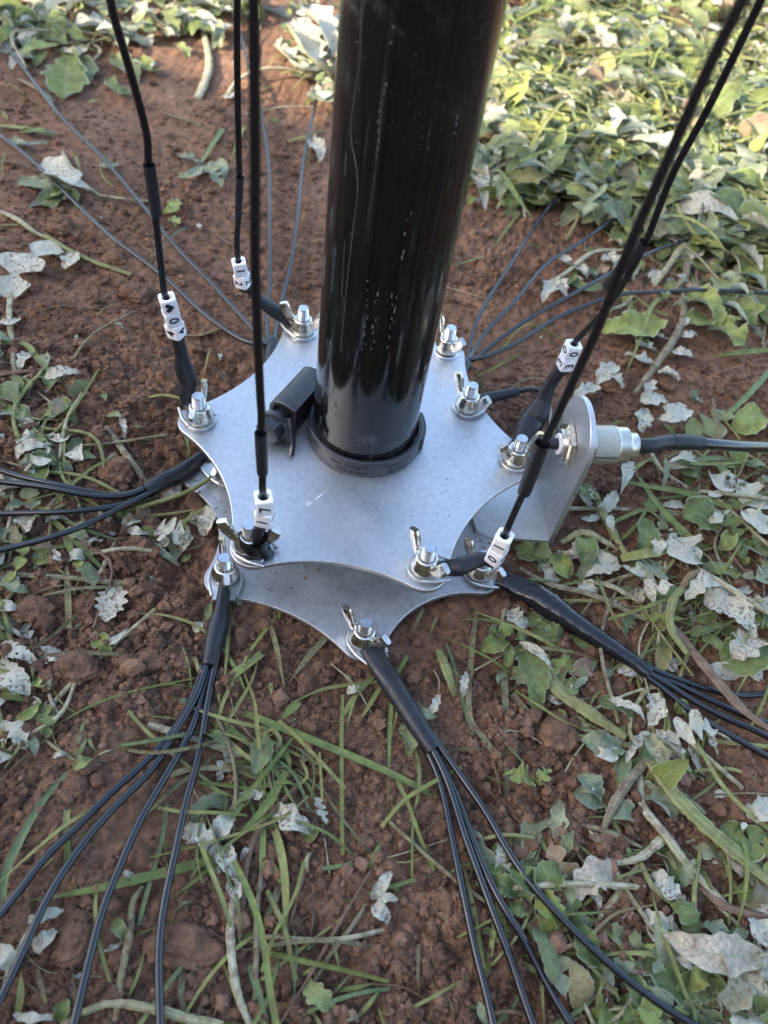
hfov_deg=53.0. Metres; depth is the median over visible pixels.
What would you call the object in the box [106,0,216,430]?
antenna wire
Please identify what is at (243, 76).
cut stalk
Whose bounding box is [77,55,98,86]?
weed leaf
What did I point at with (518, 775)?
weed leaf
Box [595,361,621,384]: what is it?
weed leaf
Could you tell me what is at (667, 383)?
soil clod
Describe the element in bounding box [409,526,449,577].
wing bolt
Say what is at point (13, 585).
weed leaf
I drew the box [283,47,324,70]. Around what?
weed leaf
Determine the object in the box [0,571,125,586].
cut stalk
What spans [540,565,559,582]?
weed leaf
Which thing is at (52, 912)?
weed leaf
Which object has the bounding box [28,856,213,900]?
grass blade
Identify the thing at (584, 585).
weed leaf
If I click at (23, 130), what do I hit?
weed leaf
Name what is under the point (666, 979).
weed leaf
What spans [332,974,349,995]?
cut stalk
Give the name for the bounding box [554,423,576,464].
nut
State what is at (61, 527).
grass blade
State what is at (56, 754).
weed leaf
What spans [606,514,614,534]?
weed leaf
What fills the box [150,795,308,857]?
grass blade
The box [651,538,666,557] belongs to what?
weed leaf
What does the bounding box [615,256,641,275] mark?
weed leaf
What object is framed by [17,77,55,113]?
cut stalk
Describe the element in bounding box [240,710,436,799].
grass blade
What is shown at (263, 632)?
grass blade
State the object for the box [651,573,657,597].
cut stalk
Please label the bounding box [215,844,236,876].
weed leaf
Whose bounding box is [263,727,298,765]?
grass blade
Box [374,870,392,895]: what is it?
weed leaf
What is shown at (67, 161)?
cut stalk
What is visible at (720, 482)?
weed leaf
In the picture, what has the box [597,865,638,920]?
cut stalk
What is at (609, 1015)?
weed leaf
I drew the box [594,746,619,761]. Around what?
weed leaf
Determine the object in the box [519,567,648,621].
cut stalk
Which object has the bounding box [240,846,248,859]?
weed leaf
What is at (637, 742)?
weed leaf
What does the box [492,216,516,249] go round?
grass blade
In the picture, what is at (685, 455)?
weed leaf
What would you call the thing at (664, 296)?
weed leaf
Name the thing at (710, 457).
grass blade
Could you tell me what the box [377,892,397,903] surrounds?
weed leaf
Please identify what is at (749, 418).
weed leaf
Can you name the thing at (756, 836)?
weed leaf
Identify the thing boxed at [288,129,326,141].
grass blade
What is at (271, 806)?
grass blade
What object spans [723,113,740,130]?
weed leaf
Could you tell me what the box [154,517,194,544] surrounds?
weed leaf
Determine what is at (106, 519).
weed leaf
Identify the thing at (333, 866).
grass blade
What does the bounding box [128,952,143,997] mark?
grass blade
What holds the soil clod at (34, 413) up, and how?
on the ground
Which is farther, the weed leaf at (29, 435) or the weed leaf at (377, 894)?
the weed leaf at (29, 435)
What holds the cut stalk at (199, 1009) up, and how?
on the ground
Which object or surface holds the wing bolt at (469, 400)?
attached to the star plate at (447, 483)
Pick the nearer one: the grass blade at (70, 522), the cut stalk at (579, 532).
the grass blade at (70, 522)
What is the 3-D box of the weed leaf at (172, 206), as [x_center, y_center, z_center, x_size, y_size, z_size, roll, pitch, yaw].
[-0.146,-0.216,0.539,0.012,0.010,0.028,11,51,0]
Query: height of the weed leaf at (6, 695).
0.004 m
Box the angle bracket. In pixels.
[471,395,595,542]
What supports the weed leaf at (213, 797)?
on the ground
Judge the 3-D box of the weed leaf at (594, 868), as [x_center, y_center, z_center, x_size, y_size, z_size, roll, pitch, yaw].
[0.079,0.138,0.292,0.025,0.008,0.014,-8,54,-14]
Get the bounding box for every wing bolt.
[186,379,213,430]
[211,467,224,486]
[211,535,239,587]
[216,518,281,569]
[279,301,319,340]
[342,604,390,649]
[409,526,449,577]
[434,315,465,359]
[453,371,491,417]
[464,537,505,581]
[497,431,543,471]
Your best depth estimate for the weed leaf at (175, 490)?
0.38 m
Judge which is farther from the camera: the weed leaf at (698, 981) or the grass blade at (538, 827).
the grass blade at (538, 827)
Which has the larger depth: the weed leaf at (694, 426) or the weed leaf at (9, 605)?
the weed leaf at (694, 426)
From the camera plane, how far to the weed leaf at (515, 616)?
0.36 m
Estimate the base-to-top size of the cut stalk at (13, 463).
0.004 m
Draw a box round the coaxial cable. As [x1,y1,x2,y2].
[591,425,767,463]
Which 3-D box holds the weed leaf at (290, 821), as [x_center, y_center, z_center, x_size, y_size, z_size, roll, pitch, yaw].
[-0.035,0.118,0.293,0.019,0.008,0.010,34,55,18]
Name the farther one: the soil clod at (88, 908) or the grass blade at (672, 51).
the grass blade at (672, 51)
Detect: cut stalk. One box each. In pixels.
[0,160,36,172]
[0,210,43,238]
[0,369,28,372]
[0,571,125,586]
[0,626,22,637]
[2,224,17,226]
[2,927,28,983]
[4,461,24,467]
[4,740,23,768]
[6,274,18,339]
[10,346,16,370]
[14,39,91,44]
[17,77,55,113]
[25,496,36,508]
[28,176,57,178]
[30,665,34,679]
[35,497,79,509]
[36,391,68,428]
[42,233,132,276]
[43,305,101,309]
[45,739,75,760]
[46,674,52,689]
[48,521,51,549]
[48,693,62,716]
[59,1010,82,1023]
[61,151,98,195]
[83,999,222,1023]
[90,290,118,303]
[90,539,116,590]
[91,42,101,60]
[92,37,157,42]
[99,194,147,201]
[104,425,147,483]
[112,885,144,1021]
[134,505,207,516]
[147,721,240,757]
[161,113,203,127]
[170,764,283,777]
[184,326,224,336]
[193,28,212,100]
[196,1003,201,1014]
[208,229,240,249]
[213,979,216,1017]
[224,66,315,98]
[225,903,251,1023]
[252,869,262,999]
[280,869,305,952]
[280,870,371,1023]
[304,852,311,872]
[313,904,366,981]
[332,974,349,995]
[431,977,446,1017]
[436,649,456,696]
[441,984,455,1023]
[451,967,465,1009]
[458,671,461,689]
[479,1009,524,1019]
[496,196,504,209]
[499,607,505,635]
[519,193,525,216]
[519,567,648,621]
[546,654,626,740]
[552,248,622,281]
[560,904,653,950]
[561,529,616,549]
[566,934,618,996]
[579,822,642,848]
[586,579,639,603]
[594,492,626,553]
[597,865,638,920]
[601,756,650,829]
[601,834,665,865]
[613,1005,674,1018]
[633,295,687,394]
[637,775,726,901]
[639,862,671,904]
[646,759,767,885]
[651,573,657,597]
[652,188,753,286]
[665,586,688,654]
[673,254,690,288]
[675,625,767,730]
[680,568,700,588]
[692,879,767,918]
[700,568,767,614]
[717,732,732,741]
[747,1007,754,1013]
[752,952,767,957]
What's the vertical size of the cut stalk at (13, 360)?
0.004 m
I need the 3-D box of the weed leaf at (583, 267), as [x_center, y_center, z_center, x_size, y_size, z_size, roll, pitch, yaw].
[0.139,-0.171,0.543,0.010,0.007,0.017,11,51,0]
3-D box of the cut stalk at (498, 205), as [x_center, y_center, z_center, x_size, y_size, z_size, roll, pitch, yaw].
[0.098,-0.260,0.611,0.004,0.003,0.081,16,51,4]
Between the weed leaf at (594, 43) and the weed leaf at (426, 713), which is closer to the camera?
the weed leaf at (426, 713)
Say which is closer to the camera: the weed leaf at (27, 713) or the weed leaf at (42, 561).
the weed leaf at (27, 713)
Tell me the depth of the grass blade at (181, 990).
0.26 m
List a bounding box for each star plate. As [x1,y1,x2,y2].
[178,329,523,592]
[182,469,494,661]
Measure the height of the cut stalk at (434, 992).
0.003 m
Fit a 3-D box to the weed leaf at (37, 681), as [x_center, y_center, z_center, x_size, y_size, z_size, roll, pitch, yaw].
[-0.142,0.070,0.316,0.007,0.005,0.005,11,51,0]
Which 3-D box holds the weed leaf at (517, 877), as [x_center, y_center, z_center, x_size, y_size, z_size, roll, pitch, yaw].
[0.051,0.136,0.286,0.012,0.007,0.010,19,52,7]
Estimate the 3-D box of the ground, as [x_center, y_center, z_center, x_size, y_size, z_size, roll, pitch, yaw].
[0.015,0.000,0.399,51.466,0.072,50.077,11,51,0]
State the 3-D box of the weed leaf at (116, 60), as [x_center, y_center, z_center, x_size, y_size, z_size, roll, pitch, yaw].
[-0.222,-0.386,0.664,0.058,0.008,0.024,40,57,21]
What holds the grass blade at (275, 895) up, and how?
on the ground
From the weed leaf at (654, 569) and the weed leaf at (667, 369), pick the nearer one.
the weed leaf at (654, 569)
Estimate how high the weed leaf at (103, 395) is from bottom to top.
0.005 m
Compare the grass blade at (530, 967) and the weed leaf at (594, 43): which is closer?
the grass blade at (530, 967)
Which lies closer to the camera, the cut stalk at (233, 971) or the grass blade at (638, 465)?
the cut stalk at (233, 971)
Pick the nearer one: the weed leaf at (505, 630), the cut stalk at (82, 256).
the weed leaf at (505, 630)
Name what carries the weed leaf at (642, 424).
on the ground
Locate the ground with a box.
[0,0,767,1023]
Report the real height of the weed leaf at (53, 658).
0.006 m
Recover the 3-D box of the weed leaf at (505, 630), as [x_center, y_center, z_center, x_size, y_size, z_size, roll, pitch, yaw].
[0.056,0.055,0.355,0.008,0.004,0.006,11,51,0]
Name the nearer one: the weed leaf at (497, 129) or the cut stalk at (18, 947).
the cut stalk at (18, 947)
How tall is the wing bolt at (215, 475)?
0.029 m
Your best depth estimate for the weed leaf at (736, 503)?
0.42 m
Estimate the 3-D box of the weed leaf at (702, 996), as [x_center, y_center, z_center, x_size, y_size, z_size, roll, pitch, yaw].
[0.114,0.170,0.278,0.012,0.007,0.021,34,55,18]
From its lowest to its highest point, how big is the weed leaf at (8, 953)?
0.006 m
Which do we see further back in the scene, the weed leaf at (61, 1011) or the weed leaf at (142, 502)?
the weed leaf at (142, 502)
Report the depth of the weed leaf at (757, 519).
0.41 m
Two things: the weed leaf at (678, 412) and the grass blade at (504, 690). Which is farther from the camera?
the weed leaf at (678, 412)
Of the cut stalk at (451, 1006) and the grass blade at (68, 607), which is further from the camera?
the grass blade at (68, 607)
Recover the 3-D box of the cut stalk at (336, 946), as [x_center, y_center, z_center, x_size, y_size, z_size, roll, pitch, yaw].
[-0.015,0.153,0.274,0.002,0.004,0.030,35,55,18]
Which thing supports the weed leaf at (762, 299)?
on the ground
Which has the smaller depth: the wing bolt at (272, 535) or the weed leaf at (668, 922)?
the weed leaf at (668, 922)
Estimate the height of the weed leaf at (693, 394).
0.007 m
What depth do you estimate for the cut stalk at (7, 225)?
0.51 m
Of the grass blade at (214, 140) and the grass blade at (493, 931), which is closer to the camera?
the grass blade at (493, 931)
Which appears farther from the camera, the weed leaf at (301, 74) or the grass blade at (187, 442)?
the weed leaf at (301, 74)
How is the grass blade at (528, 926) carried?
on the ground
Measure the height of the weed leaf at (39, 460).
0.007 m
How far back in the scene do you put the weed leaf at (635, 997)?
0.27 m
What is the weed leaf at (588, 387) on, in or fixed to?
on the ground
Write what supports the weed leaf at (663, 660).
on the ground
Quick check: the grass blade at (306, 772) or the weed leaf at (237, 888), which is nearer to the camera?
the weed leaf at (237, 888)
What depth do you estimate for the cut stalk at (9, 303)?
0.46 m
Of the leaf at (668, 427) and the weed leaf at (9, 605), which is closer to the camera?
the weed leaf at (9, 605)
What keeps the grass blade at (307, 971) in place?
on the ground
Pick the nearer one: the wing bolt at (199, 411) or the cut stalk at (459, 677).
the cut stalk at (459, 677)
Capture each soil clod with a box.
[11,594,56,623]
[31,411,43,423]
[35,669,58,691]
[46,213,73,236]
[50,920,91,968]
[55,648,99,685]
[62,773,89,800]
[63,899,77,911]
[65,907,90,922]
[72,591,98,619]
[86,896,98,910]
[89,772,103,786]
[96,459,134,483]
[102,248,127,264]
[111,647,127,664]
[119,280,153,304]
[122,536,154,561]
[138,647,166,671]
[141,921,226,970]
[142,515,160,529]
[159,672,172,682]
[229,658,249,673]
[535,710,579,754]
[574,522,597,535]
[594,372,627,395]
[656,374,678,392]
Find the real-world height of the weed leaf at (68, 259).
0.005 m
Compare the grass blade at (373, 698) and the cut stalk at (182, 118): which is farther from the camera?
the cut stalk at (182, 118)
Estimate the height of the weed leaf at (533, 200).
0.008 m
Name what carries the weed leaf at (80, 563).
on the ground
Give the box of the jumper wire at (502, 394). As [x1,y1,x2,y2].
[453,387,558,449]
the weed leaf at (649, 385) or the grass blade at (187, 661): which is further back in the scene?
the weed leaf at (649, 385)
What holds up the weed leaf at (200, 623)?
on the ground
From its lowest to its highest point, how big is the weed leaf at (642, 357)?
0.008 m
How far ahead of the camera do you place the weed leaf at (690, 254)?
0.58 m
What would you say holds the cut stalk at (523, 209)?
on the ground
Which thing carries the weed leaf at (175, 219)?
on the ground
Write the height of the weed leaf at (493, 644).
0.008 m
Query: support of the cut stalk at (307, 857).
on the ground
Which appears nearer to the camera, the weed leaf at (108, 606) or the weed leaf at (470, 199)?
the weed leaf at (108, 606)
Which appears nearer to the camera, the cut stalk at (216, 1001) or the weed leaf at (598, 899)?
the cut stalk at (216, 1001)
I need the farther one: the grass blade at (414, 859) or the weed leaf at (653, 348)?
the weed leaf at (653, 348)
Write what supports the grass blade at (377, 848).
on the ground
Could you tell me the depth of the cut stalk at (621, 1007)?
0.27 m
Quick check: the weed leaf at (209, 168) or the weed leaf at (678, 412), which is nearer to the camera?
the weed leaf at (678, 412)
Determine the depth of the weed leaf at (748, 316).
0.53 m
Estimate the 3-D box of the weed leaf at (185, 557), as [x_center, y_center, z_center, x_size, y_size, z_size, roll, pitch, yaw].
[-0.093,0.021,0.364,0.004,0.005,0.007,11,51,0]
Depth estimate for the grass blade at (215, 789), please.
0.30 m
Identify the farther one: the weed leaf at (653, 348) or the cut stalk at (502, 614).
the weed leaf at (653, 348)
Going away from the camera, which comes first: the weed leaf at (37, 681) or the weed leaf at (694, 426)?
the weed leaf at (37, 681)
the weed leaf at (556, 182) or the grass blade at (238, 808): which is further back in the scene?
the weed leaf at (556, 182)
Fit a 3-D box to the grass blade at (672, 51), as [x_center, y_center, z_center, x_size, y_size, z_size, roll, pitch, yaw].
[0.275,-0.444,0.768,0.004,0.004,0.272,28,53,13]
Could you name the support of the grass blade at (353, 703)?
on the ground
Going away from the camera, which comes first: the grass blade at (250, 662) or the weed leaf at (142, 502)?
the grass blade at (250, 662)
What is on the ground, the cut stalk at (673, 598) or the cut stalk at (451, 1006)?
the cut stalk at (451, 1006)
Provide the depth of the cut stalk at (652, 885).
0.29 m
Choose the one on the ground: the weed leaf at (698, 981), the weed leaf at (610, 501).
the weed leaf at (610, 501)
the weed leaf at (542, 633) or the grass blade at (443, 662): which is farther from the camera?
the weed leaf at (542, 633)
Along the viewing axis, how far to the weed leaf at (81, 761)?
0.30 m
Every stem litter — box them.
[0,1,767,1023]
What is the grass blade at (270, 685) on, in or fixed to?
on the ground
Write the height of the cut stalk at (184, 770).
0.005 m
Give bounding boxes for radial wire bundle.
[0,0,331,362]
[0,451,223,553]
[0,567,242,1023]
[346,628,700,1023]
[464,566,767,759]
[465,6,767,372]
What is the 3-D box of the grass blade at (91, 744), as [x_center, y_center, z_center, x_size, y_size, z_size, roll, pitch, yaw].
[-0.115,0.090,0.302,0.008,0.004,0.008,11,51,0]
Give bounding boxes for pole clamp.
[256,366,425,476]
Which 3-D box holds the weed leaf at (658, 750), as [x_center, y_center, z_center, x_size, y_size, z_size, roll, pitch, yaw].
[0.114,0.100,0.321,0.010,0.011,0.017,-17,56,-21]
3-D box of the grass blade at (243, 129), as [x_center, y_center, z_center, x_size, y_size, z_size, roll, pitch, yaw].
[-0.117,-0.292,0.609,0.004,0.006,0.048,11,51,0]
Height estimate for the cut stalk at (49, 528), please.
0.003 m
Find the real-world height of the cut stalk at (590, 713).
0.003 m
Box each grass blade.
[0,124,54,135]
[0,340,60,381]
[0,399,57,461]
[0,771,67,901]
[15,971,23,1011]
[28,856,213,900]
[35,969,46,1003]
[46,516,101,568]
[52,677,195,727]
[60,519,117,539]
[63,539,73,552]
[63,809,69,860]
[64,565,71,628]
[72,717,84,754]
[74,155,84,177]
[75,738,86,757]
[87,738,97,752]
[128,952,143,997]
[146,536,216,550]
[148,683,189,688]
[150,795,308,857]
[172,864,214,897]
[178,970,184,1011]
[182,648,191,689]
[184,436,189,456]
[193,657,199,672]
[200,128,224,162]
[205,785,233,796]
[211,719,252,747]
[217,692,220,706]
[219,651,264,686]
[222,601,231,697]
[223,646,250,702]
[225,846,279,1023]
[229,739,268,764]
[230,802,244,815]
[231,127,245,159]
[232,769,289,844]
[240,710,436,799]
[242,615,277,696]
[246,752,316,810]
[247,964,265,1013]
[257,759,270,797]
[259,826,265,868]
[262,769,295,817]
[262,780,305,792]
[262,887,280,921]
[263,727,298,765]
[265,763,273,802]
[266,616,285,691]
[268,819,288,951]
[269,683,272,694]
[273,863,280,882]
[276,741,290,784]
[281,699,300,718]
[284,759,308,794]
[286,681,377,706]
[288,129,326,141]
[288,636,327,683]
[303,966,316,975]
[306,144,310,170]
[313,752,322,811]
[322,861,354,869]
[331,943,341,977]
[339,694,343,854]
[339,982,376,991]
[342,676,373,715]
[345,674,372,733]
[351,834,371,850]
[356,686,380,725]
[358,992,378,1016]
[368,839,381,869]
[387,655,408,804]
[394,847,443,862]
[411,607,424,635]
[413,977,466,1007]
[416,944,420,989]
[430,615,438,632]
[460,852,487,977]
[466,613,502,767]
[486,837,512,974]
[490,729,524,763]
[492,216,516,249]
[500,652,508,801]
[510,692,539,725]
[511,805,569,845]
[514,957,558,976]
[524,919,539,952]
[552,46,613,54]
[614,509,670,532]
[620,547,666,561]
[625,295,661,374]
[628,480,732,510]
[634,36,686,94]
[634,456,654,470]
[635,472,697,545]
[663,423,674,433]
[665,851,677,871]
[680,458,767,464]
[681,455,767,471]
[684,748,696,757]
[695,742,767,829]
[696,544,712,547]
[709,348,767,356]
[728,369,767,412]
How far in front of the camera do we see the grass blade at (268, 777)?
0.30 m
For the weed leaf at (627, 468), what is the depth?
0.41 m
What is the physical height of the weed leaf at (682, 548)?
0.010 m
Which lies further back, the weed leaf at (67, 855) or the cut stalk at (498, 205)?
the cut stalk at (498, 205)
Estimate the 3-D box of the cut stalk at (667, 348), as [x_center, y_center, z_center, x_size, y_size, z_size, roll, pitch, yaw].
[0.188,-0.113,0.508,0.011,0.008,0.121,27,53,12]
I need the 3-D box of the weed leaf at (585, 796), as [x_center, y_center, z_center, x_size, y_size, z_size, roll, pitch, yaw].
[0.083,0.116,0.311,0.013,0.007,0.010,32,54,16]
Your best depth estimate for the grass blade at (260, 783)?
0.30 m
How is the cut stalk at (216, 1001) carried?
on the ground
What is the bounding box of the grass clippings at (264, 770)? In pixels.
[0,0,767,1023]
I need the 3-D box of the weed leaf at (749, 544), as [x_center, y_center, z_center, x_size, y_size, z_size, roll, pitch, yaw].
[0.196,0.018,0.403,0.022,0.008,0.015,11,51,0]
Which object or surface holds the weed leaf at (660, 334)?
on the ground
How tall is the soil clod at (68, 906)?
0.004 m
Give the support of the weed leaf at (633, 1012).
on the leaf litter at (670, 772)
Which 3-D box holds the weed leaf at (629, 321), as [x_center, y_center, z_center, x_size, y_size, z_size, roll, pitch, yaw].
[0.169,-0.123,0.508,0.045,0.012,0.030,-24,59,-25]
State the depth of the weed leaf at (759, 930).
0.29 m
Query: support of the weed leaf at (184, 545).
on the ground
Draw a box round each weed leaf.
[0,240,70,298]
[0,316,20,324]
[0,402,33,421]
[0,475,22,491]
[0,533,29,588]
[0,570,28,592]
[0,599,17,610]
[0,640,36,663]
[0,657,13,665]
[0,658,30,695]
[0,689,23,701]
[0,720,29,748]
[0,943,16,972]
[8,48,33,69]
[9,137,48,144]
[10,19,37,38]
[13,516,34,533]
[13,1011,53,1023]
[14,429,36,442]
[14,702,40,721]
[16,350,36,368]
[17,176,75,189]
[18,127,56,132]
[24,447,50,470]
[24,464,49,481]
[28,188,73,207]
[28,907,63,923]
[31,928,57,953]
[32,555,48,564]
[32,677,45,686]
[35,701,56,738]
[38,371,58,393]
[39,155,88,190]
[40,45,88,99]
[40,351,49,366]
[43,401,71,417]
[44,656,57,663]
[45,185,70,198]
[47,433,72,441]
[49,548,66,560]
[52,999,69,1022]
[53,751,65,758]
[60,43,89,52]
[60,252,79,268]
[62,397,75,414]
[64,850,71,860]
[68,189,80,208]
[69,548,84,560]
[72,559,85,566]
[72,755,92,769]
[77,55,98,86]
[87,632,111,656]
[94,587,127,621]
[98,391,106,400]
[98,511,115,522]
[99,159,118,166]
[104,75,131,93]
[106,411,124,416]
[108,628,127,644]
[109,52,140,84]
[110,917,127,939]
[118,412,126,438]
[121,517,140,525]
[121,870,132,879]
[127,526,151,535]
[132,498,149,506]
[133,54,161,70]
[152,542,179,565]
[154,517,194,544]
[157,25,184,34]
[160,485,180,498]
[160,537,168,546]
[163,198,181,213]
[167,215,180,226]
[174,42,191,59]
[174,166,202,177]
[176,901,193,908]
[178,151,199,163]
[179,530,189,552]
[181,554,190,562]
[182,821,219,854]
[184,17,207,31]
[190,791,228,822]
[191,505,215,535]
[192,621,203,631]
[200,161,222,188]
[204,602,211,619]
[207,31,224,50]
[208,815,235,837]
[211,158,228,180]
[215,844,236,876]
[223,92,233,97]
[226,876,241,903]
[232,599,242,605]
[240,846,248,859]
[252,785,262,799]
[271,38,296,68]
[272,802,314,834]
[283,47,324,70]
[286,15,333,78]
[290,70,319,76]
[296,0,338,53]
[302,823,318,842]
[303,979,335,1011]
[307,85,333,101]
[307,134,325,162]
[345,1009,358,1021]
[346,685,361,694]
[370,882,381,899]
[371,901,390,924]
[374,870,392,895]
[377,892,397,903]
[398,722,417,755]
[417,702,436,718]
[428,694,440,714]
[459,671,469,696]
[467,196,480,203]
[471,161,489,209]
[481,633,509,653]
[489,625,500,635]
[490,124,504,132]
[492,843,507,858]
[493,872,516,898]
[496,671,505,684]
[498,623,514,636]
[503,645,514,667]
[503,762,535,786]
[504,606,528,628]
[508,864,535,896]
[509,898,531,917]
[513,540,545,560]
[514,631,526,641]
[514,642,551,710]
[518,641,552,669]
[523,192,551,204]
[523,612,557,637]
[532,620,561,642]
[533,541,550,562]
[533,767,551,784]
[533,860,566,891]
[534,889,568,931]
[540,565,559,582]
[541,278,559,302]
[546,669,566,694]
[547,695,564,704]
[549,553,571,578]
[551,177,565,191]
[554,278,568,295]
[558,254,574,264]
[563,679,578,694]
[566,855,619,902]
[567,276,603,290]
[567,542,578,558]
[570,7,610,26]
[573,381,600,396]
[574,579,597,592]
[574,784,604,809]
[574,924,602,968]
[576,263,588,277]
[576,772,604,799]
[577,487,594,508]
[577,549,617,579]
[579,483,598,499]
[580,728,624,757]
[581,514,601,521]
[584,560,621,576]
[585,35,602,46]
[588,831,603,841]
[588,894,601,911]
[590,268,598,277]
[590,998,621,1023]
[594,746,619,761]
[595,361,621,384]
[596,490,619,514]
[598,695,634,717]
[601,95,612,108]
[601,250,619,269]
[602,307,668,337]
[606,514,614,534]
[607,696,645,721]
[608,922,626,944]
[611,220,628,246]
[612,371,623,388]
[612,799,634,821]
[614,775,630,789]
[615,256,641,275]
[615,1006,639,1023]
[617,665,643,683]
[620,461,634,493]
[621,564,646,578]
[625,350,654,364]
[625,731,648,762]
[627,974,652,1009]
[633,336,648,347]
[635,407,652,432]
[636,559,668,583]
[637,518,661,549]
[638,16,668,43]
[638,414,653,432]
[639,928,715,1012]
[640,390,668,404]
[642,379,656,392]
[643,342,658,352]
[644,734,671,762]
[644,908,680,931]
[646,693,667,726]
[650,869,685,902]
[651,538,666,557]
[653,619,665,630]
[655,640,673,670]
[656,402,693,421]
[657,291,669,300]
[657,332,669,339]
[657,365,679,381]
[662,931,765,976]
[664,585,680,605]
[665,234,685,240]
[666,532,705,564]
[667,450,704,462]
[667,709,718,744]
[668,658,680,671]
[671,898,701,933]
[672,345,692,356]
[674,699,688,717]
[674,742,685,758]
[678,998,723,1023]
[680,247,706,258]
[680,330,697,337]
[681,922,703,933]
[683,495,720,532]
[684,307,689,325]
[684,571,723,599]
[685,283,726,325]
[685,409,733,438]
[685,970,723,1007]
[686,307,716,325]
[688,966,708,991]
[689,389,703,402]
[693,841,722,859]
[703,587,730,614]
[703,919,728,933]
[708,315,747,347]
[708,470,740,491]
[709,510,723,522]
[711,274,743,297]
[717,951,767,1013]
[719,630,767,676]
[719,820,767,862]
[720,241,731,249]
[721,510,744,543]
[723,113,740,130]
[724,296,755,327]
[724,595,757,637]
[729,482,767,509]
[729,628,767,660]
[732,402,767,434]
[733,928,748,940]
[735,254,767,290]
[735,474,767,508]
[739,535,767,555]
[741,502,767,533]
[741,565,767,583]
[744,795,767,822]
[745,294,767,322]
[746,880,767,909]
[748,917,767,947]
[749,595,767,611]
[752,952,767,979]
[752,979,767,1016]
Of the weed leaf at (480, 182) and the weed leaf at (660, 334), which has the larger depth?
the weed leaf at (480, 182)
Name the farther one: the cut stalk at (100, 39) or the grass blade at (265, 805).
the cut stalk at (100, 39)
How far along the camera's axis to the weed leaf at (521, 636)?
0.35 m
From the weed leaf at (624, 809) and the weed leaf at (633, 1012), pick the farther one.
the weed leaf at (624, 809)
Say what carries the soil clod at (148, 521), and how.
on the ground
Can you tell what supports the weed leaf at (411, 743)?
on the ground
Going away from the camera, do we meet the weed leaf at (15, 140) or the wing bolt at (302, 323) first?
the wing bolt at (302, 323)
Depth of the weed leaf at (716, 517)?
0.40 m
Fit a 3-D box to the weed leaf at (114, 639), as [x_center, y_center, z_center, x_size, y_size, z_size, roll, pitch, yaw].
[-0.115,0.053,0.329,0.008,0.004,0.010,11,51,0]
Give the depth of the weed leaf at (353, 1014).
0.26 m
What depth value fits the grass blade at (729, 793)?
0.32 m
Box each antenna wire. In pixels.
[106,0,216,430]
[231,0,279,567]
[231,0,316,339]
[407,0,749,583]
[499,0,765,471]
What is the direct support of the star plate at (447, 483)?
attached to the mast pole
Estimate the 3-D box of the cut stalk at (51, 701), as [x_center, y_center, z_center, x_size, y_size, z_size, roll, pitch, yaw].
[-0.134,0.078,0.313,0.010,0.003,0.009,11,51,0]
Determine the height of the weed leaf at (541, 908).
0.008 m
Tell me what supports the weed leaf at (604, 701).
on the ground
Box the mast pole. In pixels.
[313,0,507,460]
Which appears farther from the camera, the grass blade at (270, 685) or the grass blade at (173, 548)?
the grass blade at (173, 548)
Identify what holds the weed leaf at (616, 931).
on the ground
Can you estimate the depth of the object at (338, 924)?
0.27 m
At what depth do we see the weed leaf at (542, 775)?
0.31 m
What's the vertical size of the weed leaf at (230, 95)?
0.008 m
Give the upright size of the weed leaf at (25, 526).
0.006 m
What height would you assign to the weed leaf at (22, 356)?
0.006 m

